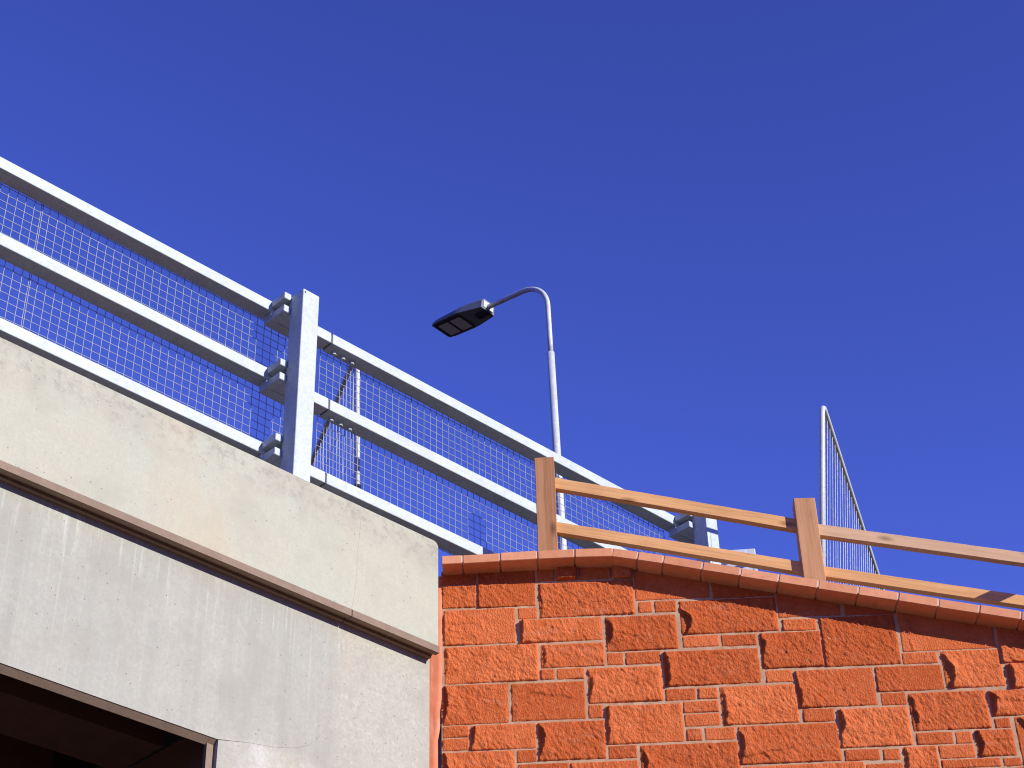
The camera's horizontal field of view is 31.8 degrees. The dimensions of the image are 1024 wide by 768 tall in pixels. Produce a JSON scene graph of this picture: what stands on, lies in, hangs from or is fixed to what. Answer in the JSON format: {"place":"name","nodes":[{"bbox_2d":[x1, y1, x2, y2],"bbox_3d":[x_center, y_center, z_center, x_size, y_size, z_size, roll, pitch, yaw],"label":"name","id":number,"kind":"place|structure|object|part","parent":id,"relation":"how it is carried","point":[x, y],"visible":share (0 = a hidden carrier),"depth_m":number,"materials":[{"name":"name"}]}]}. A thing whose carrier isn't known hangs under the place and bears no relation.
{"place":"outdoors","nodes":[
{"label":"outdoors","id":0,"kind":"place"},
{"bbox_2d":[0,0,1023,611],"label":"sky","id":1,"kind":"structure","parent":0,"point":[737,221],"materials":[{"name":"blue"}]},
{"bbox_2d":[723,549,757,570],"bbox_3d":[1.736,1.931,13.114,0.235,1.560,0.224,-4,-37,3],"label":"utility cabinet","id":2,"kind":"object","parent":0,"point":[751,551],"visible":0.15,"depth_m":13.46,"materials":[{"name":"white metal"}]},
{"bbox_3d":[1.698,1.857,13.043,0.153,1.495,0.016,-4,-37,3],"label":"cabinet door","id":3,"kind":"part","parent":2,"relation":"part of","materials":[{"name":"white metal"}]},
{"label":"embankment","id":4,"kind":"structure","parent":0,"visible":0},
{"bbox_2d":[432,287,566,549],"bbox_3d":[-0.096,1.387,15.654,1.449,5.548,0.299,-28,-44,31],"label":"street lamp","id":5,"kind":"object","parent":4,"relation":"on","point":[465,318],"visible":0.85,"depth_m":17.02,"materials":[{"name":"metal"}]},
{"bbox_2d":[819,406,884,589],"bbox_3d":[2.451,1.888,12.989,0.452,2.104,3.864,-12,-38,14],"label":"temporary fence panel","id":6,"kind":"object","parent":4,"relation":"on","point":[824,417],"visible":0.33,"depth_m":12.54,"materials":[{"name":"metal"}]},
{"label":"ground","id":7,"kind":"structure","parent":0,"visible":0},
{"bbox_2d":[0,337,439,767],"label":"road bridge","id":8,"kind":"structure","parent":7,"relation":"on","point":[174,593],"depth_m":9.16,"materials":[{"name":"beige concrete"}]},
{"bbox_2d":[311,365,360,488],"bbox_3d":[-1.443,1.603,13.137,0.375,2.274,3.836,9,-38,-14],"label":"temporary fence panel","id":9,"kind":"object","parent":8,"relation":"on","point":[355,409],"visible":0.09,"depth_m":12.47,"materials":[{"name":"metal"}]},
{"bbox_2d":[0,157,720,564],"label":"parapet railing","id":10,"kind":"object","parent":8,"relation":"on","point":[290,383],"visible":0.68,"depth_m":10.67,"materials":[{"name":"metal"}]},
{"bbox_2d":[429,548,1023,767],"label":"wing wall","id":11,"kind":"structure","parent":7,"relation":"on","point":[596,658],"depth_m":10.24,"materials":[{"name":"red stone"}]},
{"bbox_2d":[534,457,1023,608],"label":"timber fence","id":12,"kind":"object","parent":11,"relation":"on","point":[806,528],"visible":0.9,"depth_m":11.09,"materials":[{"name":"brown wood"}]}
]}

